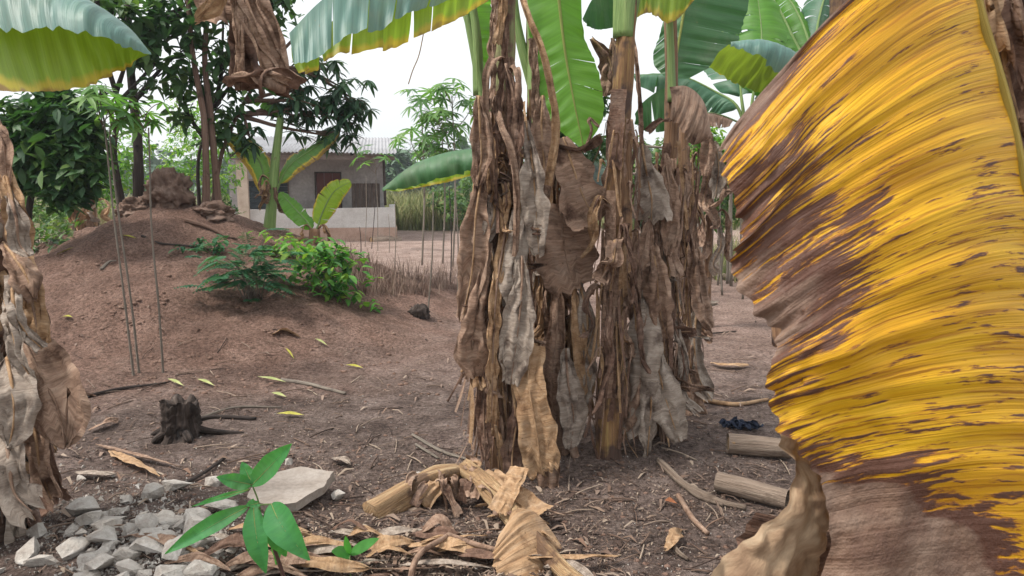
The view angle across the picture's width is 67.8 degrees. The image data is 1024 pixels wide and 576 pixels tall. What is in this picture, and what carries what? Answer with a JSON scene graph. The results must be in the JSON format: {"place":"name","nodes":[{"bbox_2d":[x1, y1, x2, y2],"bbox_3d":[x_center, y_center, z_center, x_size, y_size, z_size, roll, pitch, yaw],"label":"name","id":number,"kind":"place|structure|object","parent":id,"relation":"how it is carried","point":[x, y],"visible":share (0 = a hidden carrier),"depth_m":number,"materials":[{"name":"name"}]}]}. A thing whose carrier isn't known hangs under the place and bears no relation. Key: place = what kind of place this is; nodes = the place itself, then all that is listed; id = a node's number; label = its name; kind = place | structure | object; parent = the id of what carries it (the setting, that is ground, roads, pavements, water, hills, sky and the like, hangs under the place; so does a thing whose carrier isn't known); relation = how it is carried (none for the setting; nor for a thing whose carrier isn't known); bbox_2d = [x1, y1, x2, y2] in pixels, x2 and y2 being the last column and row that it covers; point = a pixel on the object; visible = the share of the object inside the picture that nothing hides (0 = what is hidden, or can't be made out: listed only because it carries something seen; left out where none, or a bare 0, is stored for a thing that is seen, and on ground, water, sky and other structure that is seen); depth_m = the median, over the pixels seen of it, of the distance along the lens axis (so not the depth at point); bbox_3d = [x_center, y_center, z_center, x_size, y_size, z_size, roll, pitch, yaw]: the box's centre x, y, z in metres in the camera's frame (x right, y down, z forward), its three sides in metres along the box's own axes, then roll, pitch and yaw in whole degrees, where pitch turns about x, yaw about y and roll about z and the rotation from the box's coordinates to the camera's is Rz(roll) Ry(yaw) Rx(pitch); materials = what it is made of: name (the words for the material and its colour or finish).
{"place":"outdoors","nodes":[
{"label":"outdoors","id":0,"kind":"place"},
{"bbox_2d":[194,0,306,99],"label":"dead leaf","id":1,"kind":"object","parent":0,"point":[255,31],"visible":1,"depth_m":1.84,"materials":[{"name":"plant"}]},
{"bbox_2d":[26,184,739,230],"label":"field grass","id":2,"kind":"structure","parent":0,"point":[409,211],"depth_m":24.28,"materials":[{"name":"plant"}]},
{"bbox_2d":[0,184,795,575],"bbox_3d":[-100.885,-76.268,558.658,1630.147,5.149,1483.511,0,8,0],"label":"ground","id":3,"kind":"structure","parent":0,"point":[216,316],"depth_m":5.32,"materials":[{"name":"soil"}]},
{"bbox_2d":[15,536,39,565],"bbox_3d":[-1.799,0.983,2.824,0.070,0.096,0.139,-3,8,-23],"label":"concrete lump","id":4,"kind":"object","parent":3,"relation":"on","point":[30,548],"visible":0.77,"depth_m":2.80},
{"bbox_2d":[0,196,72,244],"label":"bush","id":5,"kind":"object","parent":3,"relation":"on","point":[42,214],"visible":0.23,"depth_m":13.04,"materials":[{"name":"green plant"}]},
{"bbox_2d":[26,522,47,537],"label":"concrete lump","id":6,"kind":"object","parent":3,"relation":"on","point":[37,530],"visible":0.69,"depth_m":2.99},
{"bbox_2d":[23,554,59,566],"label":"concrete lump","id":7,"kind":"object","parent":3,"relation":"on","point":[39,560],"visible":0.98,"depth_m":2.75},
{"bbox_2d":[0,120,95,544],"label":"banana plant","id":8,"kind":"object","parent":3,"relation":"on","point":[45,408],"visible":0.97,"depth_m":2.68,"materials":[{"name":"beige plant"}]},
{"bbox_2d":[33,216,85,253],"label":"shrub","id":9,"kind":"object","parent":3,"relation":"on","point":[68,232],"visible":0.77,"depth_m":8.02,"materials":[{"name":"green plant"}]},
{"bbox_2d":[0,89,122,221],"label":"tree","id":10,"kind":"object","parent":3,"relation":"on","point":[59,159],"visible":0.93,"depth_m":7.15,"materials":[{"name":"green plant"}]},
{"bbox_2d":[56,536,90,560],"bbox_3d":[-1.611,0.960,2.804,0.072,0.068,0.106,4,9,29],"label":"concrete lump","id":11,"kind":"object","parent":3,"relation":"on","point":[70,547],"visible":0.91,"depth_m":2.79,"materials":[{"name":"concrete"}]},
{"bbox_2d":[0,0,151,91],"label":"banana plant","id":12,"kind":"object","parent":3,"relation":"on","point":[53,45],"visible":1,"depth_m":1.26,"materials":[{"name":"green plant"}]},
{"bbox_2d":[65,496,99,516],"bbox_3d":[-1.773,0.913,3.147,0.111,0.071,0.108,6,10,37],"label":"concrete lump","id":13,"kind":"object","parent":3,"relation":"on","point":[79,506],"visible":0.96,"depth_m":3.13,"materials":[{"name":"concrete"}]},
{"bbox_2d":[68,198,110,231],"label":"banana plant","id":14,"kind":"object","parent":3,"relation":"on","point":[91,219],"visible":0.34,"depth_m":10.06,"materials":[{"name":"beige plant"}]},
{"bbox_2d":[74,510,104,525],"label":"concrete lump","id":15,"kind":"object","parent":3,"relation":"on","point":[88,518],"visible":0.84,"depth_m":3.02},
{"bbox_2d":[84,551,114,569],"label":"concrete lump","id":16,"kind":"object","parent":3,"relation":"on","point":[101,559],"visible":0.92,"depth_m":2.63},
{"bbox_2d":[67,85,146,375],"bbox_3d":[-2.756,-0.357,5.321,0.427,2.056,0.578,0,8,0],"label":"cassava plant","id":17,"kind":"object","parent":3,"relation":"on","point":[91,98],"visible":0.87,"depth_m":5.29,"materials":[{"name":"green plant"}]},
{"bbox_2d":[83,106,151,372],"bbox_3d":[-2.731,-0.307,5.396,0.339,1.923,0.463,3,8,20],"label":"cassava plant","id":18,"kind":"object","parent":3,"relation":"on","point":[137,128],"visible":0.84,"depth_m":5.34,"materials":[{"name":"green plant"}]},
{"bbox_2d":[112,546,141,561],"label":"concrete lump","id":19,"kind":"object","parent":3,"relation":"on","point":[121,553],"visible":0.68,"depth_m":2.71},
{"bbox_2d":[97,128,158,216],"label":"bush","id":20,"kind":"object","parent":3,"relation":"on","point":[128,164],"visible":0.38,"depth_m":13.75,"materials":[{"name":"green plant"}]},
{"bbox_2d":[114,196,149,218],"bbox_3d":[-4.230,-0.793,8.585,0.600,0.504,0.495,5,9,31],"label":"earth lump","id":21,"kind":"object","parent":3,"relation":"on","point":[128,206],"visible":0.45,"depth_m":8.40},
{"bbox_2d":[108,450,159,476],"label":"dry leaf","id":22,"kind":"object","parent":3,"relation":"on","point":[123,457],"visible":1,"depth_m":3.79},
{"bbox_2d":[107,99,171,372],"bbox_3d":[-2.634,-0.345,5.516,0.348,1.990,0.426,5,9,32],"label":"cassava plant","id":23,"kind":"object","parent":3,"relation":"on","point":[153,123],"visible":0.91,"depth_m":5.44,"materials":[{"name":"green plant"}]},
{"bbox_2d":[129,534,163,553],"bbox_3d":[-1.305,0.925,2.761,0.135,0.058,0.106,0,8,0],"label":"concrete lump","id":24,"kind":"object","parent":3,"relation":"on","point":[146,543],"visible":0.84,"depth_m":2.73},
{"bbox_2d":[141,482,164,500],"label":"concrete lump","id":25,"kind":"object","parent":3,"relation":"on","point":[153,490],"visible":0.91,"depth_m":3.31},
{"bbox_2d":[162,524,169,529],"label":"concrete lump","id":26,"kind":"object","parent":3,"relation":"on","point":[165,527],"visible":0.32,"depth_m":2.90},
{"bbox_2d":[135,513,159,529],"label":"concrete lump","id":27,"kind":"object","parent":26,"relation":"on","point":[148,520],"visible":0.74,"depth_m":2.88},
{"bbox_2d":[139,166,196,208],"bbox_3d":[-3.878,-0.941,8.541,0.647,0.842,0.529,-4,9,-30],"label":"earth lump","id":28,"kind":"object","parent":3,"relation":"on","point":[170,187],"visible":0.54,"depth_m":8.39,"materials":[{"name":"soil"}]},
{"bbox_2d":[153,565,186,575],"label":"concrete lump","id":29,"kind":"object","parent":3,"relation":"on","point":[169,570],"visible":0.91,"depth_m":2.59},
{"bbox_2d":[183,559,217,575],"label":"concrete lump","id":30,"kind":"object","parent":29,"relation":"on","point":[195,567],"visible":1,"depth_m":2.61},
{"bbox_2d":[164,551,230,570],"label":"dry leaf","id":31,"kind":"object","parent":30,"relation":"on","point":[192,556],"visible":1,"depth_m":2.67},
{"bbox_2d":[162,535,185,560],"bbox_3d":[-1.216,0.938,2.744,0.087,0.078,0.126,0,8,0],"label":"concrete lump","id":32,"kind":"object","parent":3,"relation":"on","point":[173,555],"visible":0.56,"depth_m":2.70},
{"bbox_2d":[162,479,192,491],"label":"concrete lump","id":33,"kind":"object","parent":3,"relation":"on","point":[172,485],"visible":0.98,"depth_m":3.38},
{"bbox_2d":[77,0,302,204],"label":"tree","id":34,"kind":"object","parent":3,"relation":"on","point":[153,30],"visible":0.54,"depth_m":8.23,"materials":[{"name":"green plant"}]},
{"bbox_2d":[145,98,244,200],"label":"bush","id":35,"kind":"object","parent":3,"relation":"on","point":[185,170],"visible":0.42,"depth_m":14.76,"materials":[{"name":"green plant"}]},
{"bbox_2d":[150,394,243,444],"bbox_3d":[-1.804,0.732,4.327,0.469,0.264,0.326,-5,9,-33],"label":"stump","id":36,"kind":"object","parent":3,"relation":"on","point":[181,421],"visible":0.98,"depth_m":4.21,"materials":[{"name":"brown wood"}]},
{"bbox_2d":[168,234,228,255],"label":"shrub","id":37,"kind":"object","parent":3,"relation":"on","point":[215,249],"visible":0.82,"depth_m":7.61,"materials":[{"name":"green plant"}]},
{"bbox_2d":[192,200,235,221],"bbox_3d":[-3.295,-0.810,8.401,0.466,0.328,0.496,-7,11,-43],"label":"earth lump","id":38,"kind":"object","parent":3,"relation":"on","point":[215,211],"visible":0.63,"depth_m":8.29,"materials":[{"name":"soil"}]},
{"bbox_2d":[204,499,237,509],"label":"concrete lump","id":39,"kind":"object","parent":3,"relation":"on","point":[223,504],"visible":0.76,"depth_m":3.04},
{"bbox_2d":[150,0,304,205],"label":"tree","id":40,"kind":"object","parent":3,"relation":"on","point":[220,64],"visible":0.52,"depth_m":8.60,"materials":[{"name":"green plant"}]},
{"bbox_2d":[165,443,309,575],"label":"young shoot","id":41,"kind":"object","parent":3,"relation":"on","point":[275,527],"visible":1,"depth_m":2.44,"materials":[{"name":"green plant"}]},
{"bbox_2d":[174,228,304,301],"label":"shrub","id":42,"kind":"object","parent":3,"relation":"on","point":[250,275],"visible":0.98,"depth_m":6.66,"materials":[{"name":"green plant"}]},
{"bbox_2d":[237,551,322,575],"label":"dry leaf","id":43,"kind":"object","parent":3,"relation":"on","point":[256,569],"visible":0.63,"depth_m":2.67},
{"bbox_2d":[185,0,378,202],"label":"tree","id":44,"kind":"object","parent":3,"relation":"on","point":[345,112],"visible":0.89,"depth_m":8.79,"materials":[{"name":"green plant"}]},
{"bbox_2d":[227,95,338,228],"bbox_3d":[-2.679,-1.349,8.923,1.300,1.819,0.447,-2,8,-17],"label":"banana plant","id":45,"kind":"object","parent":3,"relation":"on","point":[266,175],"visible":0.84,"depth_m":8.88,"materials":[{"name":"green plant"}]},
{"bbox_2d":[247,230,332,266],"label":"shrub","id":46,"kind":"object","parent":3,"relation":"on","point":[277,250],"visible":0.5,"depth_m":7.92,"materials":[{"name":"green plant"}]},
{"bbox_2d":[247,466,335,510],"bbox_3d":[-0.971,0.870,3.300,0.335,0.053,0.468,0,8,0],"label":"concrete slab","id":47,"kind":"object","parent":3,"relation":"on","point":[295,489],"depth_m":3.27,"materials":[{"name":"concrete"}]},
{"bbox_2d":[226,136,396,240],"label":"house","id":48,"kind":"structure","parent":3,"relation":"on","point":[305,186],"depth_m":20.05,"materials":[{"name":"paint"}]},
{"bbox_2d":[249,179,265,209],"bbox_3d":[-6.662,-2.392,20.080,0.865,0.962,0.110,-1,8,-9],"label":"window","id":49,"kind":"structure","parent":48,"relation":"in","point":[254,203],"depth_m":20.09,"materials":[{"name":"glass"}]},
{"bbox_2d":[314,172,341,207],"bbox_3d":[-4.902,-2.227,20.400,0.699,1.748,0.110,-1,8,-9],"label":"door","id":50,"kind":"structure","parent":48,"relation":"in","point":[321,178],"depth_m":20.32,"materials":[{"name":"brown wood"}]},
{"bbox_2d":[280,378,346,394],"bbox_3d":[-1.400,0.691,5.368,0.685,0.033,0.045,5,9,35],"label":"stick","id":51,"kind":"object","parent":3,"relation":"on","point":[313,385],"visible":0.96,"depth_m":5.37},
{"bbox_2d":[278,179,351,244],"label":"banana plant","id":52,"kind":"object","parent":3,"relation":"on","point":[292,208],"visible":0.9,"depth_m":8.75,"materials":[{"name":"green plant"}]},
{"bbox_2d":[278,237,383,312],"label":"shrub","id":53,"kind":"object","parent":3,"relation":"on","point":[335,288],"visible":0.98,"depth_m":7.22,"materials":[{"name":"green plant"}]},
{"bbox_2d":[35,133,698,197],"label":"wood","id":54,"kind":"object","parent":3,"relation":"on","point":[155,161],"visible":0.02,"depth_m":81.27,"materials":[{"name":"green plant"}]},
{"bbox_2d":[349,144,402,250],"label":"cassava plant","id":55,"kind":"object","parent":3,"relation":"on","point":[366,152],"visible":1,"depth_m":16.29,"materials":[{"name":"green plant"}]},
{"bbox_2d":[334,233,456,299],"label":"dry grass","id":56,"kind":"structure","parent":3,"relation":"on","point":[388,277],"depth_m":8.52,"materials":[{"name":"plant"}]},
{"bbox_2d":[0,368,794,575],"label":"gravel","id":57,"kind":"structure","parent":3,"relation":"on","point":[74,568],"depth_m":3.00,"materials":[{"name":"gravel"}]},
{"bbox_2d":[384,146,416,194],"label":"tree","id":58,"kind":"object","parent":3,"relation":"on","point":[393,169],"visible":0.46,"depth_m":58.56,"materials":[{"name":"plant"}]},
{"bbox_2d":[53,243,761,575],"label":"soil clods","id":59,"kind":"object","parent":3,"relation":"on","point":[416,433],"visible":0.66,"depth_m":4.72,"materials":[{"name":"soil"}]},
{"bbox_2d":[38,290,795,575],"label":"leaf litter","id":60,"kind":"object","parent":3,"relation":"on","point":[438,569],"visible":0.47,"depth_m":3.24,"materials":[{"name":"plant"}]},
{"bbox_2d":[243,558,306,575],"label":"dry leaf","id":61,"kind":"object","parent":60,"relation":"on","point":[288,568],"visible":0.53,"depth_m":2.63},
{"bbox_2d":[303,535,352,545],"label":"dry leaf","id":62,"kind":"object","parent":60,"relation":"on","point":[316,539],"visible":0.48,"depth_m":2.81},
{"bbox_2d":[299,556,370,571],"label":"dry leaf","id":63,"kind":"object","parent":60,"relation":"on","point":[333,563],"visible":0.83,"depth_m":2.68,"materials":[{"name":"plant"}]},
{"bbox_2d":[332,536,378,575],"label":"seedling","id":64,"kind":"object","parent":60,"relation":"on","point":[346,551],"visible":0.84,"depth_m":2.72,"materials":[{"name":"green plant"}]},
{"bbox_2d":[367,535,413,552],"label":"dry leaf","id":65,"kind":"object","parent":60,"relation":"on","point":[386,540],"visible":0.85,"depth_m":2.89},
{"bbox_2d":[370,526,412,537],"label":"dry leaf","id":66,"kind":"object","parent":60,"relation":"on","point":[394,530],"visible":0.84,"depth_m":2.96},
{"bbox_2d":[406,536,475,552],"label":"dry leaf","id":67,"kind":"object","parent":60,"relation":"on","point":[446,544],"visible":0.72,"depth_m":2.85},
{"bbox_2d":[400,559,494,567],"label":"dry leaf","id":68,"kind":"object","parent":60,"relation":"on","point":[437,561],"visible":0.91,"depth_m":2.75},
{"bbox_2d":[449,548,499,559],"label":"dry leaf","id":69,"kind":"object","parent":60,"relation":"on","point":[476,553],"visible":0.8,"depth_m":2.81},
{"bbox_2d":[528,554,620,558],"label":"dry leaf","id":70,"kind":"object","parent":60,"relation":"on","point":[574,556],"visible":0.98,"depth_m":2.76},
{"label":"dry leaf","id":71,"kind":"object","parent":60,"relation":"on","visible":0},
{"bbox_2d":[421,514,454,531],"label":"dry leaf","id":72,"kind":"object","parent":71,"relation":"on","point":[441,519],"visible":0.85,"depth_m":3.01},
{"bbox_2d":[362,463,473,518],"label":"fallen banana stem","id":73,"kind":"object","parent":3,"relation":"on","point":[427,487],"visible":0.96,"depth_m":3.29,"materials":[{"name":"beige plant"}]},
{"bbox_2d":[407,303,430,318],"bbox_3d":[-0.936,0.244,7.641,0.236,0.186,0.183,0,8,0],"label":"rock","id":74,"kind":"object","parent":3,"relation":"on","point":[421,311],"visible":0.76,"depth_m":7.59,"materials":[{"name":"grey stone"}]},
{"bbox_2d":[289,0,560,488],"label":"banana plant","id":75,"kind":"object","parent":3,"relation":"on","point":[499,356],"visible":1,"depth_m":3.45,"materials":[{"name":"brown plant"}]},
{"bbox_2d":[388,87,466,264],"bbox_3d":[-1.459,-1.945,13.406,1.480,3.094,1.174,0,8,0],"label":"cassava plant","id":76,"kind":"object","parent":3,"relation":"on","point":[419,100],"visible":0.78,"depth_m":13.23,"materials":[{"name":"green plant"}]},
{"bbox_2d":[408,533,447,575],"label":"dry stalk","id":77,"kind":"object","parent":3,"relation":"on","point":[423,551],"visible":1,"depth_m":2.75,"materials":[{"name":"brown plant"}]},
{"bbox_2d":[411,117,466,262],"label":"cassava plant","id":78,"kind":"object","parent":3,"relation":"on","point":[437,148],"visible":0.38,"depth_m":13.57,"materials":[{"name":"green plant"}]},
{"bbox_2d":[409,526,471,539],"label":"dry leaf","id":79,"kind":"object","parent":3,"relation":"on","point":[434,531],"visible":0.64,"depth_m":2.97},
{"bbox_2d":[425,176,472,230],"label":"bush","id":80,"kind":"object","parent":3,"relation":"on","point":[462,204],"visible":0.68,"depth_m":23.53,"materials":[{"name":"green plant"}]},
{"bbox_2d":[411,78,489,266],"bbox_3d":[-0.941,-1.939,13.033,1.523,3.175,1.040,0,8,0],"label":"cassava plant","id":81,"kind":"object","parent":3,"relation":"on","point":[440,110],"visible":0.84,"depth_m":12.89,"materials":[{"name":"green plant"}]},
{"bbox_2d":[447,532,494,551],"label":"dry stalk","id":82,"kind":"object","parent":3,"relation":"on","point":[478,545],"visible":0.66,"depth_m":2.86,"materials":[{"name":"brown plant"}]},
{"bbox_2d":[382,0,605,457],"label":"banana plant","id":83,"kind":"object","parent":3,"relation":"on","point":[562,276],"visible":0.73,"depth_m":3.84,"materials":[{"name":"beige plant"}]},
{"bbox_2d":[458,452,583,575],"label":"banana leaf","id":84,"kind":"object","parent":3,"relation":"on","point":[515,506],"visible":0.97,"depth_m":2.94,"materials":[{"name":"brown plant"}]},
{"bbox_2d":[523,88,609,166],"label":"bush","id":85,"kind":"object","parent":3,"relation":"on","point":[592,154],"visible":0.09,"depth_m":8.79,"materials":[{"name":"green plant"}]},
{"bbox_2d":[579,0,693,459],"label":"banana plant","id":86,"kind":"object","parent":3,"relation":"on","point":[614,275],"visible":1,"depth_m":3.68,"materials":[{"name":"brown plant"}]},
{"bbox_2d":[664,527,683,551],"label":"dry leaf","id":87,"kind":"object","parent":3,"relation":"on","point":[674,536],"visible":1,"depth_m":2.99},
{"bbox_2d":[633,145,732,285],"bbox_3d":[2.395,-1.035,10.482,1.579,2.047,0.092,0,8,0],"label":"pole fence","id":88,"kind":"object","parent":3,"relation":"on","point":[731,242],"visible":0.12,"depth_m":10.50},
{"bbox_2d":[622,0,748,457],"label":"banana plant","id":89,"kind":"object","parent":3,"relation":"on","point":[659,400],"visible":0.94,"depth_m":3.83,"materials":[{"name":"brown plant"}]},
{"bbox_2d":[632,135,739,233],"bbox_3d":[2.879,-1.426,12.486,2.962,2.393,1.520,-6,10,-38],"label":"bush","id":90,"kind":"object","parent":3,"relation":"on","point":[726,200],"visible":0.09,"depth_m":12.70,"materials":[{"name":"green plant"}]},
{"bbox_2d":[675,493,709,535],"bbox_3d":[0.761,0.961,3.246,0.041,0.040,0.345,-1,8,-7],"label":"stick","id":91,"kind":"object","parent":3,"relation":"on","point":[689,513],"visible":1,"depth_m":3.21,"materials":[{"name":"wood"}]},
{"bbox_2d":[677,127,718,415],"bbox_3d":[1.109,-0.045,4.646,0.337,1.996,0.308,0,8,0],"label":"banana plant","id":92,"kind":"object","parent":3,"relation":"on","point":[701,304],"visible":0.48,"depth_m":4.59,"materials":[{"name":"beige plant"}]},
{"bbox_2d":[656,458,746,510],"bbox_3d":[0.840,0.910,3.525,0.098,0.058,0.581,-4,9,-28],"label":"stick","id":93,"kind":"object","parent":3,"relation":"on","point":[675,476],"visible":0.94,"depth_m":3.48,"materials":[{"name":"wood"}]},
{"bbox_2d":[689,126,726,249],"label":"bush","id":94,"kind":"object","parent":3,"relation":"on","point":[718,139],"visible":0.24,"depth_m":9.82,"materials":[{"name":"green plant"}]},
{"bbox_2d":[690,132,731,300],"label":"banana plant","id":95,"kind":"object","parent":3,"relation":"on","point":[714,180],"visible":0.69,"depth_m":7.32,"materials":[{"name":"brown plant"}]},
{"bbox_2d":[634,0,798,346],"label":"banana plant","id":96,"kind":"object","parent":3,"relation":"on","point":[765,20],"visible":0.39,"depth_m":6.65,"materials":[{"name":"green plant"}]},
{"bbox_2d":[703,398,768,405],"bbox_3d":[1.446,0.731,4.859,0.425,0.041,0.144,0,8,0],"label":"stick","id":97,"kind":"object","parent":3,"relation":"on","point":[720,402],"visible":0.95,"depth_m":4.83,"materials":[{"name":"wood"}]},
{"bbox_2d":[718,416,763,430],"bbox_3d":[1.317,0.783,4.385,0.250,0.063,0.104,3,8,20],"label":"crumpled cloth","id":98,"kind":"object","parent":3,"relation":"on","point":[740,424],"visible":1,"depth_m":4.37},
{"bbox_2d":[714,472,789,507],"bbox_3d":[1.071,0.900,3.402,0.319,0.102,0.094,5,9,34],"label":"log","id":99,"kind":"object","parent":3,"relation":"on","point":[751,489],"visible":0.98,"depth_m":3.37,"materials":[{"name":"wood"}]},
{"bbox_2d":[726,433,791,458],"bbox_3d":[1.266,0.809,3.904,0.321,0.118,0.107,1,8,7],"label":"log","id":100,"kind":"object","parent":3,"relation":"on","point":[752,445],"visible":0.92,"depth_m":3.87,"materials":[{"name":"wood"}]},
{"bbox_2d":[709,0,846,91],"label":"banana plant","id":101,"kind":"object","parent":3,"relation":"on","point":[756,65],"visible":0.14,"depth_m":2.67,"materials":[{"name":"green plant"}]},
{"bbox_2d":[745,0,828,51],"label":"banana plant","id":102,"kind":"object","parent":3,"relation":"on","point":[808,27],"visible":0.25,"depth_m":8.02,"materials":[{"name":"green plant"}]},
{"bbox_2d":[710,0,1023,575],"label":"banana plant","id":103,"kind":"object","parent":3,"relation":"on","point":[873,169],"visible":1,"depth_m":0.77,"materials":[{"name":"yellow plant"}]},
{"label":"concrete lump","id":104,"kind":"object","parent":3,"relation":"on","visible":0},
{"bbox_2d":[86,525,117,542],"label":"concrete lump","id":105,"kind":"object","parent":104,"relation":"on","point":[105,533],"visible":0.97,"depth_m":2.81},
{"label":"dry leaf","id":106,"kind":"object","parent":3,"relation":"on","visible":0},
{"bbox_2d":[203,533,245,554],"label":"dry leaf","id":107,"kind":"object","parent":106,"relation":"on","point":[235,540],"visible":0.66,"depth_m":2.73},
{"bbox_2d":[0,0,827,170],"label":"sky","id":108,"kind":"structure","parent":0,"point":[445,51],"materials":[{"name":"white"}]},
{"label":"concrete lump","id":109,"kind":"object","parent":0,"visible":0},
{"bbox_2d":[116,558,144,575],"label":"concrete lump","id":110,"kind":"object","parent":109,"relation":"on","point":[131,567],"visible":0.84,"depth_m":2.64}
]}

